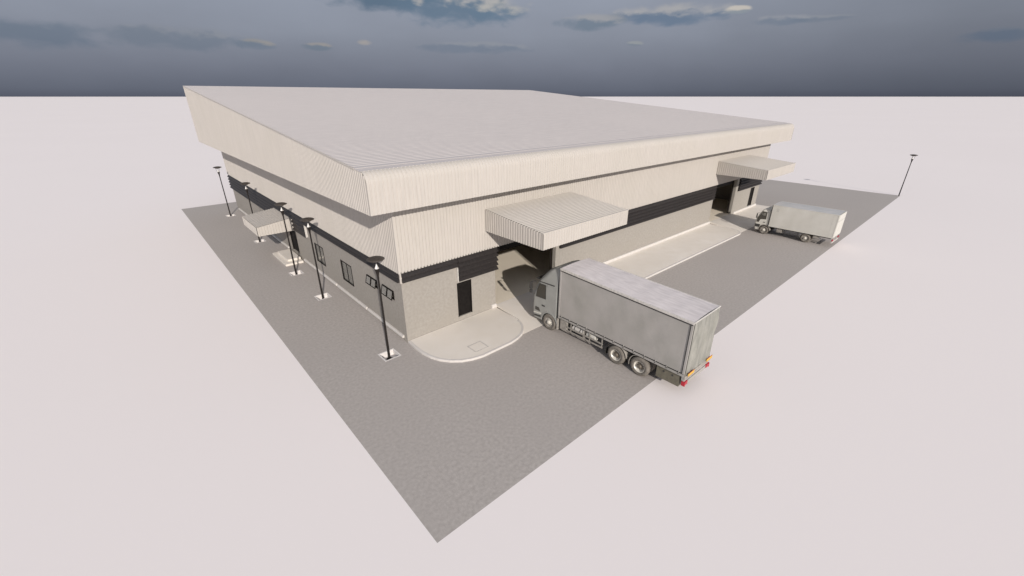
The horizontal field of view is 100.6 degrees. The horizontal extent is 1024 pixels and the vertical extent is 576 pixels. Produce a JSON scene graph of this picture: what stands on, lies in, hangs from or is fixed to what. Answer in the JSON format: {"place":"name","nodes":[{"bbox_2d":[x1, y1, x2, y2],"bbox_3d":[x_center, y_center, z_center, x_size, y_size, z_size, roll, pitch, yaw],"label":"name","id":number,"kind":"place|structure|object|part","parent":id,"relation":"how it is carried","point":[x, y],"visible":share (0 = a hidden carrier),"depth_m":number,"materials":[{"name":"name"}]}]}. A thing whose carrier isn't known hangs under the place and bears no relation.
{"place":"outdoors","nodes":[
{"label":"outdoors","id":0,"kind":"place"},
{"bbox_2d":[183,86,794,342],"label":"warehouse","id":1,"kind":"structure","parent":0,"point":[451,206],"depth_m":29.73,"materials":[{"name":"metal"}]},
{"bbox_2d":[289,230,299,252],"bbox_3d":[-18.781,-4.127,36.773,0.132,2.000,1.830,-20,31,-37],"label":"door","id":2,"kind":"structure","parent":1,"relation":"in","point":[292,233],"depth_m":36.94,"materials":[{"name":"black metal"}]},
{"bbox_2d":[314,243,325,265],"bbox_3d":[-14.512,-2.553,32.223,0.125,1.470,1.770,-20,31,-37],"label":"window","id":3,"kind":"structure","parent":1,"relation":"in","point":[319,250],"depth_m":32.32,"materials":[{"name":"grey glass"}]},
{"bbox_2d":[340,259,353,285],"bbox_3d":[-11.107,-1.031,28.736,0.125,1.460,1.780,-20,31,-37],"label":"window","id":4,"kind":"structure","parent":1,"relation":"in","point":[346,269],"depth_m":28.82,"materials":[{"name":"grey glass"}]},
{"bbox_2d":[365,274,377,288],"bbox_3d":[-8.483,-0.394,25.681,0.278,0.550,1.340,-20,31,-37],"label":"vent window","id":5,"kind":"structure","parent":1,"relation":"in","point":[370,281],"depth_m":25.57,"materials":[{"name":"grey glass"}]},
{"bbox_2d":[381,284,394,300],"bbox_3d":[-7.091,0.237,24.256,0.283,0.570,1.360,-20,31,-37],"label":"vent window","id":6,"kind":"structure","parent":1,"relation":"in","point":[386,291],"depth_m":24.16,"materials":[{"name":"grey glass"}]},
{"bbox_2d":[457,279,472,315],"bbox_3d":[-2.930,0.604,26.084,1.060,2.260,0.132,-20,31,-37],"label":"door","id":7,"kind":"structure","parent":1,"relation":"in","point":[464,289],"depth_m":26.09,"materials":[{"name":"black metal"}]},
{"bbox_2d":[747,187,754,205],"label":"door","id":8,"kind":"structure","parent":1,"relation":"in","point":[752,189],"depth_m":52.60,"materials":[{"name":"black metal"}]},
{"bbox_2d":[0,97,1023,575],"bbox_3d":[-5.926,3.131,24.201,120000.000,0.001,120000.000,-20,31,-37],"label":"ground","id":9,"kind":"structure","parent":0,"point":[850,405],"depth_m":19.24,"materials":[{"name":"white"}]},
{"bbox_2d":[0,0,1023,96],"label":"sky","id":10,"kind":"structure","parent":0,"point":[49,48],"materials":[{"name":"grey"}]},
{"bbox_2d":[182,180,898,542],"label":"yard pavement","id":11,"kind":"structure","parent":0,"point":[448,446],"depth_m":21.77,"materials":[{"name":"grey asphalt"}]},
{"bbox_2d":[213,166,235,216],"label":"street lamp","id":12,"kind":"object","parent":11,"relation":"on","point":[217,167],"visible":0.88,"depth_m":49.06,"materials":[{"name":"black metal"}]},
{"bbox_2d":[240,182,265,242],"bbox_3d":[-24.511,-6.963,40.192,0.940,5.980,0.975,-20,31,-37],"label":"street lamp","id":13,"kind":"object","parent":11,"relation":"on","point":[258,240],"visible":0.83,"depth_m":39.72,"materials":[{"name":"black metal"}]},
{"bbox_2d":[273,249,303,265],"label":"entrance steps","id":14,"kind":"structure","parent":11,"relation":"on","point":[284,257],"depth_m":36.29,"materials":[{"name":"concrete"}]},
{"bbox_2d":[274,202,303,275],"bbox_3d":[-17.175,-3.594,32.719,0.940,5.980,0.975,-20,31,-37],"label":"street lamp","id":15,"kind":"object","parent":11,"relation":"on","point":[295,272],"visible":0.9,"depth_m":32.75,"materials":[{"name":"black metal"}]},
{"bbox_2d":[300,217,331,300],"bbox_3d":[-13.280,-1.806,28.752,0.940,5.980,0.975,-20,31,-37],"label":"street lamp","id":16,"kind":"object","parent":11,"relation":"on","point":[321,296],"visible":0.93,"depth_m":28.87,"materials":[{"name":"black metal"}]},
{"bbox_2d":[366,256,400,361],"bbox_3d":[-6.671,1.229,22.020,0.940,5.980,0.975,-20,31,-37],"label":"street lamp","id":17,"kind":"object","parent":11,"relation":"on","point":[388,354],"visible":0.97,"depth_m":22.19,"materials":[{"name":"black metal"}]},
{"bbox_2d":[411,308,520,358],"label":"walkway","id":18,"kind":"structure","parent":11,"relation":"on","point":[493,328],"depth_m":24.72,"materials":[{"name":"concrete"}]},
{"bbox_2d":[408,320,523,362],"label":"kerb","id":19,"kind":"structure","parent":18,"relation":"on","point":[430,356],"depth_m":23.07,"materials":[{"name":"beige concrete"}]},
{"bbox_2d":[467,341,488,351],"bbox_3d":[-1.893,3.252,23.623,0.920,0.010,0.800,-20,31,-37],"label":"inspection cover","id":20,"kind":"object","parent":18,"relation":"on","point":[477,346],"visible":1,"depth_m":23.61,"materials":[{"name":"metal"}]},
{"bbox_2d":[497,289,543,328],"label":"loading ramp","id":21,"kind":"structure","parent":11,"relation":"on","point":[521,307],"depth_m":27.73,"materials":[{"name":"concrete"}]},
{"bbox_2d":[529,258,720,386],"bbox_3d":[5.490,1.342,23.022,3.040,4.240,10.095,-20,31,-37],"label":"curtain truck","id":22,"kind":"object","parent":11,"relation":"on","point":[669,332],"visible":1,"depth_m":21.10,"materials":[{"name":"white fabric"}]},
{"bbox_2d":[519,218,753,333],"bbox_3d":[14.317,-2.724,37.050,38.600,0.105,1.360,-20,31,-37],"label":"ramp apron","id":23,"kind":"object","parent":11,"relation":"on","point":[527,328],"visible":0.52,"depth_m":25.74,"materials":[{"name":"concrete"}]},
{"bbox_2d":[607,224,738,277],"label":"walkway","id":24,"kind":"structure","parent":11,"relation":"on","point":[651,260],"depth_m":38.37,"materials":[{"name":"concrete"}]},
{"bbox_2d":[644,228,740,278],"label":"kerb","id":25,"kind":"structure","parent":24,"relation":"on","point":[680,261],"depth_m":36.92,"materials":[{"name":"beige concrete"}]},
{"bbox_2d":[710,213,755,230],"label":"loading ramp","id":26,"kind":"structure","parent":11,"relation":"on","point":[737,222],"depth_m":46.84,"materials":[{"name":"concrete"}]},
{"bbox_2d":[735,205,768,217],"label":"walkway","id":27,"kind":"structure","parent":11,"relation":"on","point":[752,212],"depth_m":51.38,"materials":[{"name":"concrete"}]},
{"bbox_2d":[754,201,846,242],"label":"box truck","id":28,"kind":"object","parent":11,"relation":"on","point":[809,222],"visible":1,"depth_m":40.61,"materials":[{"name":"grey metal"}]},
{"bbox_3d":[30.352,-5.875,39.299,2.340,2.110,0.039,-20,31,-37],"label":"rear door","id":29,"kind":"part","parent":28,"relation":"part of","materials":[{"name":"grey metal"}]},
{"bbox_2d":[898,154,917,195],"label":"street lamp","id":30,"kind":"object","parent":11,"relation":"on","point":[907,171],"visible":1,"depth_m":58.70,"materials":[{"name":"black metal"}]}
]}

